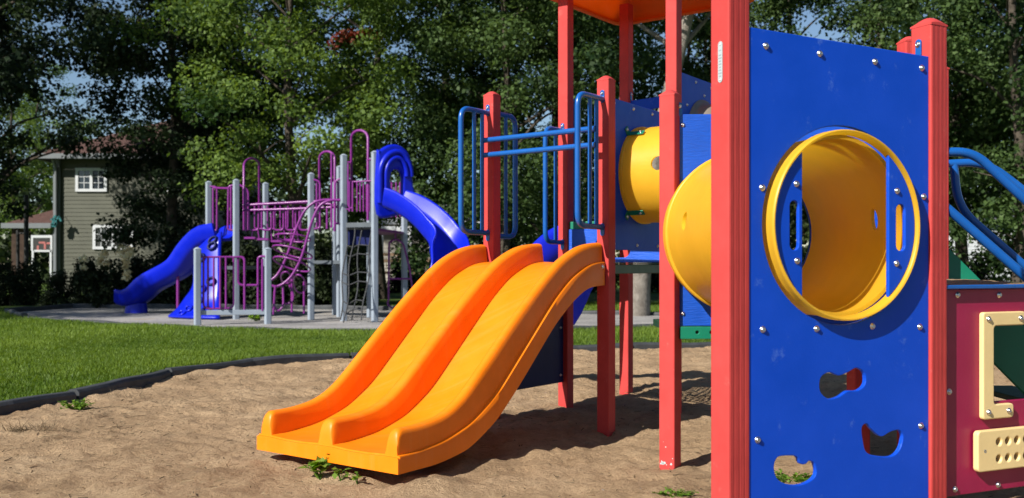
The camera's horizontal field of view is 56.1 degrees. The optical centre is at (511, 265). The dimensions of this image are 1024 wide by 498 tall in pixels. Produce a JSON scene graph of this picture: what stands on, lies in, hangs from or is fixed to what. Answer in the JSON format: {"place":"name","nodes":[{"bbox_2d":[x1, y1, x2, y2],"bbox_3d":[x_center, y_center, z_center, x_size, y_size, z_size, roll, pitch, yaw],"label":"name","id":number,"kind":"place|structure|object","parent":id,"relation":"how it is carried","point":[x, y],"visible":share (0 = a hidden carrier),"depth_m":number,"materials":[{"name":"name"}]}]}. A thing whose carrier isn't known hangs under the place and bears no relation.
{"place":"outdoors","nodes":[
{"label":"outdoors","id":0,"kind":"place"},
{"bbox_2d":[0,277,710,400],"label":"lawn","id":1,"kind":"structure","parent":0,"point":[394,299],"depth_m":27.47,"materials":[{"name":"green plant"}]},
{"bbox_2d":[0,260,26,305],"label":"hedge bush","id":2,"kind":"object","parent":1,"relation":"on","point":[8,282],"visible":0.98,"depth_m":24.99,"materials":[{"name":"green plant"}]},
{"bbox_2d":[16,195,28,293],"bbox_3d":[-15.297,-0.500,30.000,0.373,3.400,0.140,0,0,0],"label":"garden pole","id":3,"kind":"object","parent":1,"relation":"on","point":[26,234],"visible":0.68,"depth_m":29.96,"materials":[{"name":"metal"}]},
{"bbox_2d":[11,258,43,305],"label":"hedge bush","id":4,"kind":"object","parent":1,"relation":"on","point":[31,283],"visible":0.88,"depth_m":25.18,"materials":[{"name":"green plant"}]},
{"bbox_2d":[0,0,63,237],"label":"tree","id":5,"kind":"object","parent":1,"relation":"on","point":[20,139],"visible":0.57,"depth_m":27.77,"materials":[{"name":"green plant"}]},
{"bbox_2d":[31,235,52,276],"bbox_3d":[-17.873,-0.268,36.500,0.803,1.752,0.050,0,0,0],"label":"lattice frame","id":6,"kind":"object","parent":1,"relation":"on","point":[41,243],"visible":0.91,"depth_m":36.48,"materials":[{"name":"metal"}]},
{"bbox_2d":[0,42,105,238],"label":"tree","id":7,"kind":"object","parent":1,"relation":"on","point":[21,115],"visible":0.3,"depth_m":45.35,"materials":[{"name":"green plant"}]},
{"bbox_2d":[36,269,74,305],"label":"hedge bush","id":8,"kind":"object","parent":1,"relation":"on","point":[55,293],"visible":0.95,"depth_m":24.95,"materials":[{"name":"green plant"}]},
{"bbox_2d":[0,0,162,182],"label":"tree","id":9,"kind":"object","parent":1,"relation":"on","point":[68,143],"visible":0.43,"depth_m":31.76,"materials":[{"name":"green plant"}]},
{"bbox_2d":[65,258,98,303],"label":"hedge bush","id":10,"kind":"object","parent":1,"relation":"on","point":[78,296],"visible":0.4,"depth_m":25.07,"materials":[{"name":"green plant"}]},
{"bbox_2d":[0,0,167,108],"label":"tree","id":11,"kind":"object","parent":1,"relation":"on","point":[12,68],"visible":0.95,"depth_m":25.47,"materials":[{"name":"green plant"}]},
{"bbox_2d":[85,273,113,303],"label":"hedge bush","id":12,"kind":"object","parent":1,"relation":"on","point":[97,281],"visible":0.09,"depth_m":25.10,"materials":[{"name":"green plant"}]},
{"bbox_2d":[72,243,144,307],"bbox_3d":[-10.340,0.317,24.734,1.689,1.741,1.406,0,0,0],"label":"flowering shrub","id":13,"kind":"object","parent":1,"relation":"on","point":[113,278],"visible":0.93,"depth_m":24.39,"materials":[{"name":"green plant"}]},
{"bbox_2d":[112,256,145,289],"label":"hedge bush","id":14,"kind":"object","parent":1,"relation":"on","point":[120,262],"visible":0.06,"depth_m":25.50,"materials":[{"name":"green plant"}]},
{"bbox_2d":[1,121,271,291],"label":"house","id":15,"kind":"structure","parent":1,"relation":"on","point":[83,194],"depth_m":37.98,"materials":[{"name":"green"}]},
{"bbox_2d":[50,210,61,227],"bbox_3d":[-17.820,-1.825,37.640,0.442,0.693,0.239,0,0,0],"label":"hanging ornament","id":16,"kind":"object","parent":15,"relation":"hanging from","point":[54,219],"visible":1,"depth_m":37.52,"materials":[{"name":"metal"}]},
{"bbox_2d":[75,168,106,191],"bbox_3d":[-16.631,-3.382,37.950,1.241,0.937,0.075,0,0,0],"label":"window","id":17,"kind":"structure","parent":15,"relation":"in","point":[86,180],"depth_m":37.95,"materials":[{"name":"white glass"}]},
{"bbox_2d":[92,225,133,248],"bbox_3d":[-15.770,-1.115,37.950,1.596,0.963,0.075,0,0,0],"label":"window","id":18,"kind":"structure","parent":15,"relation":"in","point":[99,245],"depth_m":37.92,"materials":[{"name":"white glass"}]},
{"bbox_2d":[131,263,161,303],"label":"hedge bush","id":19,"kind":"object","parent":1,"relation":"on","point":[145,270],"visible":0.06,"depth_m":25.46,"materials":[{"name":"green plant"}]},
{"bbox_2d":[148,220,192,303],"bbox_3d":[-8.884,0.104,25.439,1.511,2.586,1.884,0,0,21],"label":"hedge bush","id":20,"kind":"object","parent":1,"relation":"on","point":[167,296],"visible":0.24,"depth_m":25.07,"materials":[{"name":"green plant"}]},
{"bbox_2d":[73,0,275,289],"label":"tree","id":21,"kind":"object","parent":1,"relation":"on","point":[142,66],"visible":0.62,"depth_m":27.14,"materials":[{"name":"green plant"}]},
{"bbox_2d":[168,274,192,303],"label":"hedge bush","id":22,"kind":"object","parent":1,"relation":"on","point":[184,288],"visible":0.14,"depth_m":24.95,"materials":[{"name":"green plant"}]},
{"bbox_2d":[124,0,306,246],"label":"tree","id":23,"kind":"object","parent":1,"relation":"on","point":[252,199],"visible":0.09,"depth_m":32.48,"materials":[{"name":"green plant"}]},
{"bbox_2d":[189,249,241,303],"bbox_3d":[-7.859,0.442,25.494,1.705,1.764,1.613,0,0,0],"label":"hedge bush","id":24,"kind":"object","parent":1,"relation":"on","point":[231,293],"visible":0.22,"depth_m":25.34,"materials":[{"name":"green plant"}]},
{"bbox_2d":[221,236,261,304],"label":"hedge bush","id":25,"kind":"object","parent":1,"relation":"on","point":[246,250],"visible":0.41,"depth_m":25.29,"materials":[{"name":"green plant"}]},
{"bbox_2d":[240,246,289,304],"bbox_3d":[-6.514,0.395,25.697,1.732,1.890,1.748,0,0,-35],"label":"hedge bush","id":26,"kind":"object","parent":1,"relation":"on","point":[250,300],"visible":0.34,"depth_m":25.30,"materials":[{"name":"green plant"}]},
{"bbox_2d":[99,0,458,304],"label":"tree","id":27,"kind":"object","parent":1,"relation":"on","point":[237,94],"visible":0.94,"depth_m":24.09,"materials":[{"name":"green plant"}]},
{"bbox_2d":[260,253,317,304],"bbox_3d":[-5.991,0.486,25.721,1.522,1.645,1.508,0,0,-20],"label":"hedge bush","id":28,"kind":"object","parent":1,"relation":"on","point":[284,278],"visible":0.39,"depth_m":25.22,"materials":[{"name":"green plant"}]},
{"bbox_2d":[278,238,331,304],"bbox_3d":[-5.447,0.262,25.647,1.729,2.103,1.789,0,0,0],"label":"hedge bush","id":29,"kind":"object","parent":1,"relation":"on","point":[320,250],"visible":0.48,"depth_m":25.24,"materials":[{"name":"green plant"}]},
{"bbox_2d":[302,242,360,304],"bbox_3d":[-4.843,0.331,25.669,1.643,1.930,1.547,0,0,30],"label":"hedge bush","id":30,"kind":"object","parent":1,"relation":"on","point":[325,294],"visible":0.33,"depth_m":25.27,"materials":[{"name":"green plant"}]},
{"bbox_2d":[24,308,658,328],"bbox_3d":[-3.479,1.085,19.604,17.547,0.002,7.164,0,0,17],"label":"gravel pad","id":31,"kind":"object","parent":1,"relation":"on","point":[298,318],"visible":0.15,"depth_m":19.57,"materials":[{"name":"grey gravel"}]},
{"bbox_2d":[4,304,72,316],"bbox_3d":[-11.049,1.035,21.878,1.092,0.130,5.004,0,0,-15],"label":"border timber","id":32,"kind":"object","parent":31,"relation":"on","point":[17,311],"visible":0.89,"depth_m":22.83,"materials":[{"name":"grey wood"}]},
{"bbox_2d":[23,316,140,324],"bbox_3d":[-8.255,1.058,18.259,4.325,0.085,0.235,0,0,37],"label":"border timber","id":33,"kind":"object","parent":31,"relation":"on","point":[99,321],"visible":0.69,"depth_m":17.79,"materials":[{"name":"black plastic"}]},
{"bbox_2d":[73,303,394,309],"bbox_3d":[-6.553,1.035,23.943,9.337,0.130,0.690,0,0,9],"label":"border timber","id":34,"kind":"object","parent":31,"relation":"on","point":[252,306],"visible":0.5,"depth_m":24.10,"materials":[{"name":"black plastic"}]},
{"bbox_2d":[248,315,261,320],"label":"weed tuft","id":35,"kind":"object","parent":31,"relation":"on","point":[256,318],"visible":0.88,"depth_m":18.58,"materials":[{"name":"green plant"}]},
{"bbox_2d":[146,324,368,330],"bbox_3d":[-3.788,1.065,16.082,5.732,0.070,0.398,0,0,16],"label":"border timber","id":36,"kind":"object","parent":31,"relation":"on","point":[272,327],"visible":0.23,"depth_m":16.00,"materials":[{"name":"grey wood"}]},
{"bbox_2d":[114,129,469,324],"bbox_3d":[-4.835,-0.731,19.478,9.033,3.863,4.568,0,0,10],"label":"play structure","id":37,"kind":"object","parent":31,"relation":"on","point":[196,251],"visible":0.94,"depth_m":18.88,"materials":[{"name":"purple metal"}]},
{"bbox_2d":[573,324,655,329],"bbox_3d":[2.236,1.045,16.407,6.733,0.110,0.788,0,0,-22],"label":"border timber","id":38,"kind":"object","parent":31,"relation":"on","point":[581,326],"visible":0.11,"depth_m":16.06,"materials":[{"name":"grey wood"}]},
{"bbox_2d":[582,310,658,315],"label":"border timber","id":39,"kind":"object","parent":31,"relation":"on","point":[616,312],"visible":0.1,"depth_m":21.28,"materials":[{"name":"black plastic"}]},
{"bbox_2d":[347,246,366,280],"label":"hedge bush","id":40,"kind":"object","parent":1,"relation":"on","point":[365,252],"depth_m":36.78,"materials":[{"name":"green plant"}]},
{"bbox_2d":[330,245,386,305],"bbox_3d":[-4.140,0.367,25.744,1.566,1.840,1.475,0,0,27],"label":"hedge bush","id":41,"kind":"object","parent":1,"relation":"on","point":[362,262],"visible":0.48,"depth_m":25.35,"materials":[{"name":"green plant"}]},
{"bbox_2d":[243,0,501,299],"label":"tree","id":42,"kind":"object","parent":1,"relation":"on","point":[351,20],"visible":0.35,"depth_m":28.59,"materials":[{"name":"green plant"}]},
{"bbox_2d":[386,251,425,292],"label":"hedge bush","id":43,"kind":"object","parent":1,"relation":"on","point":[395,285],"visible":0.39,"depth_m":36.86,"materials":[{"name":"green plant"}]},
{"bbox_2d":[362,187,483,286],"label":"house","id":44,"kind":"structure","parent":1,"relation":"on","point":[386,239],"depth_m":45.98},
{"bbox_2d":[324,0,540,284],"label":"tree","id":45,"kind":"object","parent":1,"relation":"on","point":[447,102],"visible":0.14,"depth_m":30.91,"materials":[{"name":"green plant"}]},
{"bbox_2d":[482,234,518,248],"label":"hedge bush","id":46,"kind":"object","parent":1,"relation":"on","point":[512,246],"visible":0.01,"depth_m":38.13,"materials":[{"name":"green plant"}]},
{"bbox_2d":[0,134,1001,281],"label":"wood","id":47,"kind":"object","parent":1,"relation":"on","point":[5,255],"visible":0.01,"depth_m":57.59,"materials":[{"name":"green plant"}]},
{"bbox_2d":[363,0,658,278],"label":"tree","id":48,"kind":"object","parent":1,"relation":"on","point":[508,90],"visible":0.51,"depth_m":24.27,"materials":[{"name":"green plant"}]},
{"bbox_2d":[443,0,659,91],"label":"tree","id":49,"kind":"object","parent":1,"relation":"on","point":[534,13],"visible":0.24,"depth_m":25.72,"materials":[{"name":"green plant"}]},
{"bbox_2d":[425,0,689,244],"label":"tree","id":50,"kind":"object","parent":1,"relation":"on","point":[642,91],"visible":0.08,"depth_m":29.54,"materials":[{"name":"green plant"}]},
{"bbox_2d":[591,262,618,291],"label":"hedge bush","id":51,"kind":"object","parent":1,"relation":"on","point":[594,289],"visible":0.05,"depth_m":37.60,"materials":[{"name":"green plant"}]},
{"bbox_2d":[538,1,755,315],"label":"tree","id":52,"kind":"object","parent":1,"relation":"on","point":[641,294],"visible":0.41,"depth_m":21.38,"materials":[{"name":"green plant"}]},
{"bbox_2d":[650,262,658,291],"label":"hedge bush","id":53,"kind":"object","parent":1,"relation":"on","point":[654,282],"visible":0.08,"depth_m":37.70,"materials":[{"name":"green plant"}]},
{"bbox_2d":[634,13,710,109],"bbox_3d":[6.126,-5.758,32.795,4.436,14.354,4.635,0,0,0],"label":"tree","id":54,"kind":"object","parent":1,"relation":"on","point":[706,53],"visible":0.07,"depth_m":32.68,"materials":[{"name":"green plant"}]},
{"bbox_2d":[644,2,762,79],"bbox_3d":[7.526,-6.084,36.376,4.707,15.037,4.756,0,0,22],"label":"tree","id":55,"kind":"object","parent":1,"relation":"on","point":[693,47],"visible":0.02,"depth_m":36.25,"materials":[{"name":"green plant"}]},
{"bbox_2d":[655,0,899,258],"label":"tree","id":56,"kind":"object","parent":1,"relation":"on","point":[821,4],"visible":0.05,"depth_m":30.36,"materials":[{"name":"green plant"}]},
{"bbox_2d":[750,0,1023,257],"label":"tree","id":57,"kind":"object","parent":1,"relation":"on","point":[833,20],"visible":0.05,"depth_m":28.44,"materials":[{"name":"green plant"}]},
{"bbox_2d":[817,0,1023,280],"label":"tree","id":58,"kind":"object","parent":1,"relation":"on","point":[957,116],"visible":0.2,"depth_m":25.33,"materials":[{"name":"green plant"}]},
{"bbox_2d":[877,0,1023,282],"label":"tree","id":59,"kind":"object","parent":1,"relation":"on","point":[1009,22],"visible":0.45,"depth_m":23.26,"materials":[{"name":"green plant"}]},
{"bbox_2d":[949,194,1013,281],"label":"house","id":60,"kind":"structure","parent":1,"relation":"on","point":[971,247],"depth_m":49.99,"materials":[{"name":"grey"}]},
{"bbox_2d":[969,252,1010,281],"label":"hedge bush","id":61,"kind":"object","parent":1,"relation":"on","point":[986,276],"visible":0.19,"depth_m":37.12,"materials":[{"name":"green plant"}]},
{"bbox_2d":[987,3,1023,240],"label":"tree","id":62,"kind":"object","parent":1,"relation":"on","point":[1000,67],"visible":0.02,"depth_m":30.38,"materials":[{"name":"green plant"}]},
{"bbox_2d":[0,349,1008,497],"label":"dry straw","id":63,"kind":"object","parent":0,"point":[117,426],"visible":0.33,"depth_m":6.39,"materials":[{"name":"beige plant"}]},
{"bbox_2d":[0,0,1020,264],"label":"sky","id":64,"kind":"structure","parent":0,"point":[814,29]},
{"bbox_2d":[0,346,1023,497],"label":"sand","id":65,"kind":"structure","parent":0,"point":[618,460],"depth_m":5.81,"materials":[{"name":"beige sand"}]},
{"bbox_2d":[0,391,75,414],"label":"border timber","id":66,"kind":"object","parent":65,"relation":"on","point":[8,406],"visible":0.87,"depth_m":7.41,"materials":[{"name":"black plastic"}]},
{"bbox_2d":[0,418,76,432],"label":"dry tuft","id":67,"kind":"object","parent":65,"relation":"on","point":[21,427],"visible":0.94,"depth_m":6.41,"materials":[{"name":"plant"}]},
{"bbox_2d":[58,398,95,409],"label":"weed tuft","id":68,"kind":"object","parent":65,"relation":"on","point":[76,405],"visible":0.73,"depth_m":7.32,"materials":[{"name":"green plant"}]},
{"bbox_2d":[68,369,170,399],"bbox_3d":[-3.482,1.069,8.668,0.183,0.122,1.574,0,0,7],"label":"border timber","id":69,"kind":"object","parent":65,"relation":"on","point":[142,380],"visible":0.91,"depth_m":8.50,"materials":[{"name":"black plastic"}]},
{"bbox_2d":[107,389,157,397],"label":"dry tuft","id":70,"kind":"object","parent":65,"relation":"on","point":[130,394],"visible":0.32,"depth_m":8.06,"materials":[{"name":"plant"}]},
{"bbox_2d":[171,369,212,380],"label":"dry tuft","id":71,"kind":"object","parent":65,"relation":"on","point":[194,374],"visible":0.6,"depth_m":9.40,"materials":[{"name":"plant"}]},
{"bbox_2d":[165,353,348,375],"bbox_3d":[-2.784,1.073,10.498,0.390,0.115,2.363,0,0,39],"label":"border timber","id":72,"kind":"object","parent":65,"relation":"on","point":[265,360],"visible":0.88,"depth_m":10.63,"materials":[{"name":"black plastic"}]},
{"bbox_2d":[299,453,332,479],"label":"leafy weed","id":73,"kind":"object","parent":65,"relation":"on","point":[322,462],"visible":1,"depth_m":5.07,"materials":[{"name":"green plant"}]},
{"bbox_2d":[332,467,353,480],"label":"leafy weed","id":74,"kind":"object","parent":65,"relation":"on","point":[335,475],"visible":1,"depth_m":5.01,"materials":[{"name":"green plant"}]},
{"bbox_2d":[350,352,358,357],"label":"border timber","id":75,"kind":"object","parent":65,"relation":"on","point":[353,354],"visible":0.1,"depth_m":11.32,"materials":[{"name":"black plastic"}]},
{"bbox_2d":[351,471,361,483],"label":"leafy weed","id":76,"kind":"object","parent":65,"relation":"on","point":[355,477],"visible":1,"depth_m":4.95,"materials":[{"name":"green plant"}]},
{"bbox_2d":[573,343,618,351],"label":"border timber","id":77,"kind":"object","parent":65,"relation":"on","point":[592,347],"visible":0.18,"depth_m":12.41,"materials":[{"name":"black plastic"}]},
{"bbox_2d":[257,0,1023,497],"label":"play structure","id":78,"kind":"object","parent":65,"relation":"on","point":[847,148],"visible":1,"depth_m":4.02,"materials":[{"name":"multicoloured"}]},
{"bbox_2d":[633,342,710,348],"bbox_3d":[3.541,1.073,13.051,3.981,0.115,0.187,0,0,-11],"label":"border timber","id":79,"kind":"object","parent":65,"relation":"on","point":[645,345],"visible":0.16,"depth_m":12.67,"materials":[{"name":"black plastic"}]},
{"bbox_2d":[652,487,698,497],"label":"weed tuft","id":80,"kind":"object","parent":65,"relation":"on","point":[678,493],"visible":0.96,"depth_m":4.56,"materials":[{"name":"green plant"}]},
{"bbox_2d":[774,469,812,483],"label":"weed tuft","id":81,"kind":"object","parent":65,"relation":"on","point":[782,476],"visible":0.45,"depth_m":5.00,"materials":[{"name":"green plant"}]},
{"bbox_2d":[947,279,1023,284],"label":"tray sand","id":82,"kind":"structure","parent":0,"point":[966,282],"depth_m":4.29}
]}

